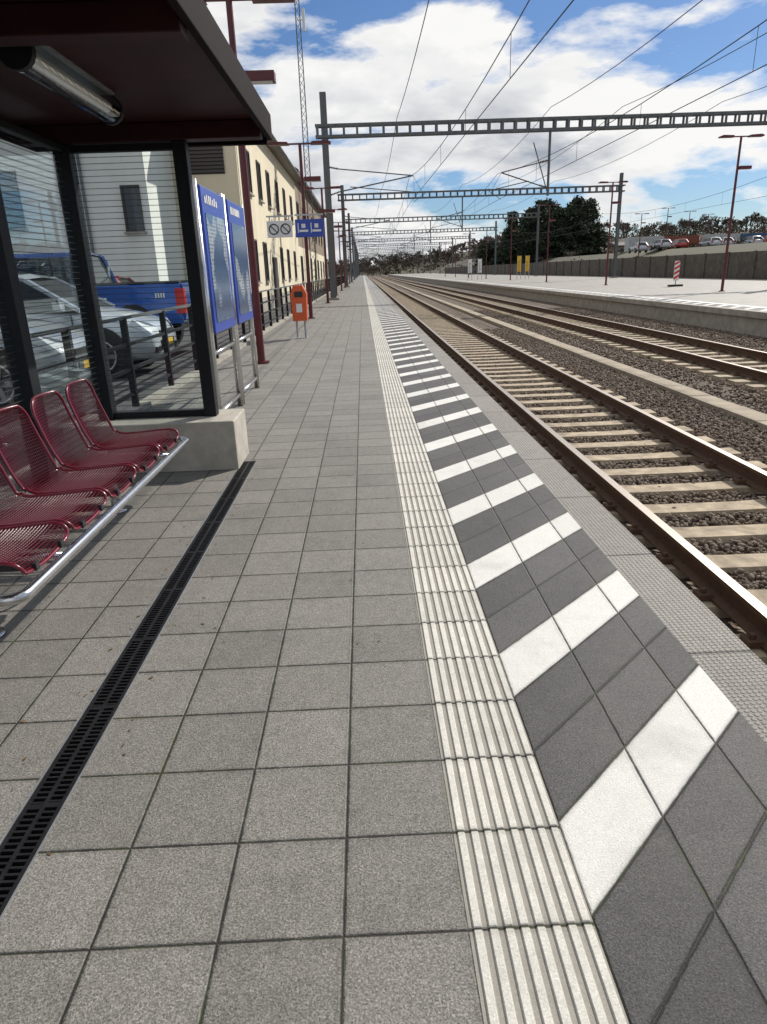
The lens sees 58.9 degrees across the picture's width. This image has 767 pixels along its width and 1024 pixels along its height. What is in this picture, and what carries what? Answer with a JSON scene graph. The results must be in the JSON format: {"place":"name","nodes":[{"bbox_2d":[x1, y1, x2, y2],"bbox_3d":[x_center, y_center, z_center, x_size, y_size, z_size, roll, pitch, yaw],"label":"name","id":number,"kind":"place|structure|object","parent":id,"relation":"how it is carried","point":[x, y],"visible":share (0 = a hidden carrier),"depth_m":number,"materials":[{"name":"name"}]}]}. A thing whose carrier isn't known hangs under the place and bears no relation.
{"place":"outdoors","nodes":[
{"label":"outdoors","id":0,"kind":"place"},
{"bbox_2d":[0,276,348,475],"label":"parking lot ground","id":1,"kind":"structure","parent":0,"point":[156,369],"depth_m":11.02,"materials":[{"name":"grey asphalt"}]},
{"bbox_2d":[0,314,90,413],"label":"parked car","id":2,"kind":"object","parent":1,"relation":"on","point":[48,350],"visible":0.38,"depth_m":8.54,"materials":[{"name":"silver metal"}]},
{"bbox_2d":[0,139,187,321],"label":"white annex building","id":3,"kind":"structure","parent":1,"relation":"on","point":[129,206],"depth_m":21.37,"materials":[{"name":"metal"}]},
{"bbox_2d":[0,154,146,253],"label":"windows","id":4,"kind":"structure","parent":3,"relation":"in","point":[130,194],"depth_m":21.22,"materials":[{"name":"black glass"}]},
{"bbox_2d":[18,274,178,378],"bbox_3d":[-5.924,-3.188,11.741,4.334,1.753,2.080,-2,20,-1],"label":"parked car","id":5,"kind":"object","parent":1,"relation":"on","point":[51,299],"visible":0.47,"depth_m":11.08,"materials":[{"name":"paint"}]},
{"bbox_2d":[14,252,190,347],"bbox_3d":[-6.750,-4.404,14.576,5.770,2.190,2.369,-2,20,-1],"label":"pickup truck","id":6,"kind":"object","parent":1,"relation":"on","point":[147,296],"visible":0.24,"depth_m":13.61,"materials":[{"name":"blue paint"}]},
{"bbox_2d":[115,276,134,282],"bbox_3d":[-8.543,-5.507,18.587,4.334,1.722,2.080,-2,20,-1],"label":"parked car","id":7,"kind":"object","parent":1,"relation":"on","point":[120,279],"depth_m":18.41,"materials":[{"name":"red paint"}]},
{"bbox_2d":[169,145,300,311],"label":"walls","id":8,"kind":"structure","parent":1,"relation":"on","point":[228,184],"depth_m":30.01,"materials":[{"name":"paint"}]},
{"bbox_2d":[189,146,298,283],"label":"windows","id":9,"kind":"structure","parent":8,"relation":"attached to","point":[206,160],"depth_m":27.61,"materials":[{"name":"black glass"}]},
{"bbox_2d":[238,133,300,291],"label":"roof","id":10,"kind":"structure","parent":8,"relation":"on","point":[280,155],"depth_m":35.88,"materials":[{"name":"metal"}]},
{"bbox_2d":[272,257,280,306],"bbox_3d":[-5.267,-11.303,33.511,0.100,2.350,1.200,-2,20,-1],"label":"door","id":11,"kind":"structure","parent":8,"relation":"attached to","point":[275,272],"depth_m":33.20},
{"bbox_2d":[294,0,317,291],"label":"radio mast","id":12,"kind":"object","parent":1,"relation":"on","point":[304,30],"visible":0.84,"depth_m":50.82,"materials":[{"name":"metal"}]},
{"bbox_2d":[294,182,324,289],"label":"walls","id":13,"kind":"structure","parent":1,"relation":"on","point":[318,247],"depth_m":61.21,"materials":[{"name":"beige paint"}]},
{"bbox_2d":[296,201,324,282],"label":"windows","id":14,"kind":"structure","parent":13,"relation":"attached to","point":[301,257],"depth_m":64.17,"materials":[{"name":"black glass"}]},
{"bbox_2d":[295,167,325,217],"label":"roof","id":15,"kind":"structure","parent":13,"relation":"on","point":[316,203],"depth_m":62.48,"materials":[{"name":"metal"}]},
{"bbox_2d":[0,275,766,1023],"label":"platform","id":16,"kind":"structure","parent":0,"point":[480,737],"depth_m":2.29,"materials":[{"name":"stone"}]},
{"bbox_2d":[0,378,188,637],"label":"station bench","id":17,"kind":"object","parent":16,"relation":"on","point":[113,461],"visible":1,"depth_m":3.71,"materials":[{"name":"red metal"}]},
{"bbox_2d":[0,460,256,920],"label":"drainage channel","id":18,"kind":"object","parent":16,"relation":"on","point":[24,837],"visible":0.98,"depth_m":2.44,"materials":[{"name":"metal"}]},
{"bbox_2d":[0,0,271,517],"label":"waiting shelter","id":19,"kind":"object","parent":16,"relation":"on","point":[95,76],"visible":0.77,"depth_m":4.33,"materials":[{"name":"metal"}]},
{"bbox_2d":[0,275,343,485],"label":"platform railing","id":20,"kind":"object","parent":16,"relation":"on","point":[71,361],"visible":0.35,"depth_m":8.27,"materials":[{"name":"metal"}]},
{"bbox_2d":[0,370,379,854],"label":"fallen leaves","id":21,"kind":"object","parent":16,"relation":"on","point":[48,853],"visible":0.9,"depth_m":2.74,"materials":[{"name":"brown plant"}]},
{"bbox_2d":[192,178,243,408],"bbox_3d":[-1.759,-2.200,7.312,0.106,2.360,1.322,-2,20,-1],"label":"information board","id":22,"kind":"object","parent":16,"relation":"on","point":[210,215],"visible":0.83,"depth_m":6.98,"materials":[{"name":"blue paint"}]},
{"bbox_2d":[222,194,259,403],"bbox_3d":[-1.798,-2.656,8.603,0.106,2.360,1.322,-2,20,-1],"label":"information board","id":23,"kind":"object","parent":16,"relation":"on","point":[238,255],"visible":0.77,"depth_m":8.33,"materials":[{"name":"blue paint"}]},
{"bbox_2d":[203,0,295,363],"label":"platform lamp","id":24,"kind":"object","parent":16,"relation":"on","point":[259,77],"visible":0.59,"depth_m":11.27,"materials":[{"name":"red metal"}]},
{"bbox_2d":[268,140,330,318],"bbox_3d":[-2.648,-9.467,23.099,2.040,5.570,0.280,-2,20,-1],"label":"platform lamp","id":25,"kind":"object","parent":16,"relation":"on","point":[310,178],"visible":0.96,"depth_m":22.54,"materials":[{"name":"metal"}]},
{"bbox_2d":[266,215,292,237],"bbox_3d":[-3.470,-9.604,22.855,0.900,0.685,0.102,-2,20,-1],"label":"prohibition sign","id":26,"kind":"object","parent":25,"relation":"hanging from","point":[277,229],"visible":1,"depth_m":22.84,"materials":[{"name":"white metal"}]},
{"bbox_2d":[294,213,323,237],"bbox_3d":[-2.497,-9.646,22.878,0.950,0.725,0.087,-2,20,-1],"label":"direction sign","id":27,"kind":"object","parent":25,"relation":"hanging from","point":[309,227],"visible":1,"depth_m":22.86,"materials":[{"name":"blue metal"}]},
{"bbox_2d":[290,285,308,338],"bbox_3d":[-2.033,-4.875,16.566,0.380,1.240,0.349,-2,20,-1],"label":"litter bin","id":28,"kind":"object","parent":16,"relation":"on","point":[299,301],"visible":1,"depth_m":16.36,"materials":[{"name":"orange paint"}]},
{"bbox_2d":[304,186,341,302],"bbox_3d":[-3.012,-13.629,34.880,2.040,5.570,0.280,-2,20,-1],"label":"platform lamp","id":29,"kind":"object","parent":16,"relation":"on","point":[324,238],"visible":0.93,"depth_m":34.40,"materials":[{"name":"metal"}]},
{"bbox_2d":[317,208,346,294],"bbox_3d":[-3.375,-17.791,46.662,2.040,5.570,0.280,-2,20,-1],"label":"platform lamp","id":30,"kind":"object","parent":16,"relation":"on","point":[337,226],"visible":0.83,"depth_m":46.08,"materials":[{"name":"red metal"}]},
{"bbox_2d":[334,221,349,290],"bbox_3d":[-3.739,-21.952,58.443,2.040,5.570,0.280,-2,20,-1],"label":"platform lamp","id":31,"kind":"object","parent":16,"relation":"on","point":[339,235],"visible":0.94,"depth_m":58.18,"materials":[{"name":"red metal"}]},
{"bbox_2d":[334,230,351,287],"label":"platform lamp","id":32,"kind":"object","parent":16,"relation":"on","point":[343,255],"visible":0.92,"depth_m":69.98,"materials":[{"name":"metal"}]},
{"bbox_2d":[340,241,351,283],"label":"platform lamp","id":33,"kind":"object","parent":16,"relation":"on","point":[348,261],"visible":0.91,"depth_m":93.71,"materials":[{"name":"metal"}]},
{"bbox_2d":[337,251,476,275],"bbox_3d":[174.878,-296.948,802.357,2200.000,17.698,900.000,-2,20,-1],"label":"hill","id":34,"kind":"structure","parent":0,"point":[415,269],"depth_m":438.09,"materials":[{"name":"green plant"}]},
{"bbox_2d":[336,238,499,276],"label":"hillside scrub","id":35,"kind":"object","parent":34,"relation":"on","point":[386,271],"visible":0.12,"depth_m":437.29,"materials":[{"name":"green plant"}]},
{"bbox_2d":[206,0,766,265],"label":"sky","id":36,"kind":"structure","parent":0,"point":[360,53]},
{"bbox_2d":[315,92,766,299],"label":"catenary gantry","id":37,"kind":"object","parent":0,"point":[324,126],"visible":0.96,"depth_m":37.12,"materials":[{"name":"metal"}]},
{"bbox_2d":[366,0,766,262],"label":"overhead wires","id":38,"kind":"object","parent":37,"relation":"hanging from","point":[682,77],"visible":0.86,"depth_m":24.64,"materials":[{"name":"black metal"}]},
{"bbox_2d":[372,275,766,633],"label":"ballast bed","id":39,"kind":"object","parent":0,"point":[687,582],"depth_m":21.24,"materials":[{"name":"grey gravel"}]},
{"bbox_2d":[358,254,417,272],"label":"catenary gantry","id":40,"kind":"object","parent":39,"relation":"on","point":[385,255],"visible":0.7,"depth_m":332.32,"materials":[{"name":"metal"}]},
{"bbox_2d":[367,275,766,664],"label":"railway track","id":41,"kind":"structure","parent":39,"relation":"on","point":[719,593],"depth_m":7.40,"materials":[{"name":"metal"}]},
{"bbox_2d":[376,277,766,430],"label":"cable trough","id":42,"kind":"object","parent":39,"relation":"on","point":[745,414],"visible":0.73,"depth_m":13.12,"materials":[{"name":"concrete"}]},
{"bbox_2d":[377,275,766,395],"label":"railway track","id":43,"kind":"structure","parent":39,"relation":"on","point":[734,372],"depth_m":18.71,"materials":[{"name":"metal"}]},
{"bbox_2d":[433,306,766,630],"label":"ballast stones","id":44,"kind":"object","parent":39,"relation":"on","point":[716,422],"visible":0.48,"depth_m":10.53,"materials":[{"name":"grey gravel"}]},
{"bbox_2d":[388,273,766,337],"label":"platform","id":45,"kind":"structure","parent":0,"point":[738,305],"depth_m":35.77,"materials":[{"name":"white concrete"}]},
{"bbox_2d":[358,252,423,275],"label":"catenary gantry","id":46,"kind":"object","parent":45,"relation":"on","point":[385,260],"visible":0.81,"depth_m":299.56,"materials":[{"name":"metal"}]},
{"bbox_2d":[357,248,431,275],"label":"catenary gantry","id":47,"kind":"object","parent":45,"relation":"on","point":[398,251],"visible":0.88,"depth_m":266.73,"materials":[{"name":"metal"}]},
{"bbox_2d":[356,245,440,276],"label":"catenary gantry","id":48,"kind":"object","parent":45,"relation":"on","point":[392,253],"visible":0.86,"depth_m":233.95,"materials":[{"name":"metal"}]},
{"bbox_2d":[355,239,453,276],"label":"catenary gantry","id":49,"kind":"object","parent":45,"relation":"on","point":[452,243],"visible":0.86,"depth_m":201.18,"materials":[{"name":"metal"}]},
{"bbox_2d":[353,231,471,278],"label":"catenary gantry","id":50,"kind":"object","parent":45,"relation":"on","point":[469,238],"visible":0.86,"depth_m":168.36,"materials":[{"name":"metal"}]},
{"bbox_2d":[351,221,497,279],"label":"catenary gantry","id":51,"kind":"object","parent":45,"relation":"on","point":[495,229],"visible":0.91,"depth_m":135.60,"materials":[{"name":"metal"}]},
{"bbox_2d":[440,242,445,275],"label":"platform lamp","id":52,"kind":"object","parent":45,"relation":"on","point":[445,259],"visible":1,"depth_m":144.60,"materials":[{"name":"metal"}]},
{"bbox_2d":[345,204,541,282],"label":"catenary gantry","id":53,"kind":"object","parent":45,"relation":"on","point":[537,215],"visible":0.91,"depth_m":102.80,"materials":[{"name":"metal"}]},
{"bbox_2d":[451,238,460,276],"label":"platform lamp","id":54,"kind":"object","parent":45,"relation":"on","point":[455,254],"visible":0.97,"depth_m":128.24,"materials":[{"name":"metal"}]},
{"bbox_2d":[468,259,471,279],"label":"timetable board","id":55,"kind":"object","parent":45,"relation":"on","point":[469,265],"visible":0.91,"depth_m":89.66,"materials":[{"name":"white paint"}]},
{"bbox_2d":[477,259,481,279],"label":"timetable board","id":56,"kind":"object","parent":45,"relation":"on","point":[479,265],"visible":1,"depth_m":89.74,"materials":[{"name":"white paint"}]},
{"bbox_2d":[337,173,625,286],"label":"catenary gantry","id":57,"kind":"object","parent":45,"relation":"on","point":[619,190],"visible":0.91,"depth_m":70.02,"materials":[{"name":"metal"}]},
{"bbox_2d":[480,227,493,278],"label":"platform lamp","id":58,"kind":"object","parent":45,"relation":"on","point":[486,248],"visible":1,"depth_m":96.15,"materials":[{"name":"red metal"}]},
{"bbox_2d":[503,218,520,279],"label":"platform lamp","id":59,"kind":"object","parent":45,"relation":"on","point":[511,242],"visible":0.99,"depth_m":80.08,"materials":[{"name":"red metal"}]},
{"bbox_2d":[517,255,521,278],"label":"timetable board","id":60,"kind":"object","parent":45,"relation":"on","point":[519,258],"visible":0.94,"depth_m":83.14,"materials":[{"name":"yellow paint"}]},
{"bbox_2d":[525,255,529,278],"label":"timetable board","id":61,"kind":"object","parent":45,"relation":"on","point":[527,260],"visible":0.94,"depth_m":83.13,"materials":[{"name":"yellow paint"}]},
{"bbox_2d":[539,204,560,281],"bbox_3d":[15.617,-25.459,64.486,2.040,6.870,0.280,-2,20,-1],"label":"platform lamp","id":62,"kind":"object","parent":45,"relation":"on","point":[548,236],"visible":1,"depth_m":64.14,"materials":[{"name":"red metal"}]},
{"bbox_2d":[598,181,627,284],"bbox_3d":[16.112,-19.799,48.463,2.040,6.870,0.280,-2,20,-1],"label":"platform lamp","id":63,"kind":"object","parent":45,"relation":"on","point":[615,202],"visible":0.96,"depth_m":48.01,"materials":[{"name":"metal"}]},
{"bbox_2d":[667,261,682,286],"bbox_3d":[18.126,-14.742,42.036,0.800,1.500,0.400,-2,20,-1],"label":"warning board","id":64,"kind":"object","parent":45,"relation":"on","point":[676,271],"visible":0.99,"depth_m":42.04,"materials":[{"name":"white paint"}]},
{"bbox_2d":[718,134,764,291],"bbox_3d":[16.607,-14.139,32.441,2.040,6.870,0.280,-2,20,-1],"label":"platform lamp","id":65,"kind":"object","parent":45,"relation":"on","point":[738,167],"visible":1,"depth_m":32.04,"materials":[{"name":"red metal"}]},
{"bbox_2d":[424,228,766,272],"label":"embankment","id":66,"kind":"structure","parent":0,"point":[759,246],"depth_m":101.40,"materials":[{"name":"grey concrete"}]},
{"bbox_2d":[470,242,497,273],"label":"pine tree","id":67,"kind":"object","parent":66,"relation":"on","point":[481,253],"visible":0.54,"depth_m":179.35,"materials":[{"name":"green plant"}]},
{"bbox_2d":[476,243,503,265],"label":"pine tree","id":68,"kind":"object","parent":66,"relation":"on","point":[493,248],"visible":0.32,"depth_m":180.20,"materials":[{"name":"green plant"}]},
{"bbox_2d":[487,239,498,263],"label":"pine tree","id":69,"kind":"object","parent":66,"relation":"on","point":[491,242],"visible":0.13,"depth_m":182.52,"materials":[{"name":"green plant"}]},
{"bbox_2d":[491,219,524,264],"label":"pine tree","id":70,"kind":"object","parent":66,"relation":"on","point":[505,233],"visible":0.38,"depth_m":172.01,"materials":[{"name":"green plant"}]},
{"bbox_2d":[496,234,521,264],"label":"pine tree","id":71,"kind":"object","parent":66,"relation":"on","point":[507,249],"visible":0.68,"depth_m":171.53,"materials":[{"name":"green plant"}]},
{"bbox_2d":[498,211,523,261],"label":"pine tree","id":72,"kind":"object","parent":66,"relation":"on","point":[514,215],"visible":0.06,"depth_m":177.51,"materials":[{"name":"green plant"}]},
{"bbox_2d":[512,207,546,261],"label":"pine tree","id":73,"kind":"object","parent":66,"relation":"on","point":[524,249],"visible":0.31,"depth_m":168.30,"materials":[{"name":"green plant"}]},
{"bbox_2d":[519,210,542,258],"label":"pine tree","id":74,"kind":"object","parent":66,"relation":"on","point":[521,220],"visible":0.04,"depth_m":178.09,"materials":[{"name":"green plant"}]},
{"bbox_2d":[516,198,559,258],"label":"pine tree","id":75,"kind":"object","parent":66,"relation":"on","point":[544,217],"visible":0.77,"depth_m":165.06,"materials":[{"name":"green plant"}]},
{"bbox_2d":[538,200,570,256],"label":"pine tree","id":76,"kind":"object","parent":66,"relation":"on","point":[553,205],"visible":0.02,"depth_m":175.55,"materials":[{"name":"green plant"}]},
{"bbox_2d":[543,198,566,258],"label":"pine tree","id":77,"kind":"object","parent":66,"relation":"on","point":[548,201],"visible":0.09,"depth_m":170.78,"materials":[{"name":"green plant"}]},
{"bbox_2d":[543,207,573,257],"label":"pine tree","id":78,"kind":"object","parent":66,"relation":"on","point":[554,226],"visible":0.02,"depth_m":173.14,"materials":[{"name":"green plant"}]},
{"bbox_2d":[544,205,576,258],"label":"pine tree","id":79,"kind":"object","parent":66,"relation":"on","point":[560,214],"visible":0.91,"depth_m":166.34,"materials":[{"name":"green plant"}]},
{"bbox_2d":[564,207,573,254],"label":"pine tree","id":80,"kind":"object","parent":66,"relation":"on","point":[567,209],"visible":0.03,"depth_m":176.06,"materials":[{"name":"green plant"}]},
{"bbox_2d":[566,202,578,254],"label":"pine tree","id":81,"kind":"object","parent":66,"relation":"on","point":[569,205],"visible":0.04,"depth_m":177.48,"materials":[{"name":"green plant"}]},
{"bbox_2d":[562,195,595,255],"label":"pine tree","id":82,"kind":"object","parent":66,"relation":"on","point":[577,210],"visible":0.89,"depth_m":166.44,"materials":[{"name":"green plant"}]},
{"bbox_2d":[570,199,600,255],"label":"pine tree","id":83,"kind":"object","parent":66,"relation":"on","point":[593,230],"visible":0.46,"depth_m":169.93,"materials":[{"name":"green plant"}]},
{"bbox_2d":[572,197,604,255],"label":"pine tree","id":84,"kind":"object","parent":66,"relation":"on","point":[594,204],"visible":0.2,"depth_m":172.22,"materials":[{"name":"green plant"}]},
{"bbox_2d":[433,236,745,272],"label":"embankment scrub","id":85,"kind":"object","parent":66,"relation":"on","point":[570,253],"visible":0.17,"depth_m":137.52,"materials":[{"name":"green plant"}]},
{"bbox_2d":[585,222,612,254],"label":"pine tree","id":86,"kind":"object","parent":66,"relation":"on","point":[600,239],"visible":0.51,"depth_m":171.56,"materials":[{"name":"green plant"}]},
{"bbox_2d":[464,216,766,260],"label":"woodland scrub","id":87,"kind":"object","parent":66,"relation":"on","point":[677,233],"visible":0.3,"depth_m":275.98,"materials":[{"name":"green plant"}]},
{"bbox_2d":[609,246,623,253],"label":"walls","id":88,"kind":"structure","parent":66,"relation":"on","point":[621,247],"depth_m":202.94,"materials":[{"name":"grey"}]},
{"bbox_2d":[610,242,624,246],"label":"roof","id":89,"kind":"structure","parent":88,"relation":"on","point":[619,243],"depth_m":204.19,"materials":[{"name":"metal"}]},
{"bbox_2d":[628,242,648,253],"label":"parked car","id":90,"kind":"object","parent":66,"relation":"on","point":[634,248],"visible":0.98,"depth_m":103.39,"materials":[{"name":"silver metal"}]},
{"bbox_2d":[635,213,648,256],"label":"platform lamp","id":91,"kind":"object","parent":66,"relation":"on","point":[640,230],"visible":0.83,"depth_m":97.15,"materials":[{"name":"grey metal"}]},
{"bbox_2d":[624,236,663,251],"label":"storage container","id":92,"kind":"object","parent":66,"relation":"on","point":[649,240],"visible":0.51,"depth_m":119.16,"materials":[{"name":"metal"}]},
{"bbox_2d":[649,239,671,250],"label":"parked car","id":93,"kind":"object","parent":66,"relation":"on","point":[661,244],"visible":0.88,"depth_m":103.25,"materials":[{"name":"silver metal"}]},
{"bbox_2d":[662,207,674,249],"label":"platform lamp","id":94,"kind":"object","parent":66,"relation":"on","point":[667,221],"visible":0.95,"depth_m":105.20,"materials":[{"name":"red metal"}]},
{"bbox_2d":[670,239,688,248],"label":"parked car","id":95,"kind":"object","parent":66,"relation":"on","point":[679,243],"visible":0.66,"depth_m":104.78,"materials":[{"name":"red paint"}]},
{"bbox_2d":[663,235,699,249],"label":"storage container","id":96,"kind":"object","parent":66,"relation":"on","point":[693,238],"visible":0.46,"depth_m":120.59,"materials":[{"name":"brown metal"}]},
{"bbox_2d":[684,211,695,239],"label":"platform lamp","id":97,"kind":"object","parent":66,"relation":"on","point":[689,220],"visible":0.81,"depth_m":113.63,"materials":[{"name":"metal"}]},
{"bbox_2d":[698,237,721,246],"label":"parked car","id":98,"kind":"object","parent":66,"relation":"on","point":[713,241],"visible":0.76,"depth_m":102.18,"materials":[{"name":"silver metal"}]},
{"bbox_2d":[699,233,740,243],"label":"storage container","id":99,"kind":"object","parent":66,"relation":"on","point":[735,235],"visible":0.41,"depth_m":119.26,"materials":[{"name":"metal"}]},
{"bbox_2d":[721,237,733,244],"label":"parked car","id":100,"kind":"object","parent":66,"relation":"on","point":[724,241],"visible":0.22,"depth_m":104.57,"materials":[{"name":"silver metal"}]},
{"bbox_2d":[739,236,763,243],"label":"parked car","id":101,"kind":"object","parent":66,"relation":"on","point":[753,239],"visible":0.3,"depth_m":102.81,"materials":[{"name":"silver metal"}]},
{"bbox_2d":[740,233,766,240],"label":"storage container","id":102,"kind":"object","parent":66,"relation":"on","point":[753,234],"visible":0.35,"depth_m":120.75,"materials":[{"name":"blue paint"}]},
{"label":"ground","id":103,"kind":"structure","parent":0,"visible":0},
{"bbox_2d":[327,212,766,275],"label":"distant trees","id":104,"kind":"object","parent":103,"relation":"on","point":[627,226],"visible":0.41,"depth_m":330.40,"materials":[{"name":"green plant"}]},
{"bbox_2d":[446,250,766,278],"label":"boundary wall","id":105,"kind":"structure","parent":103,"relation":"on","point":[747,265],"depth_m":68.43,"materials":[{"name":"concrete"}]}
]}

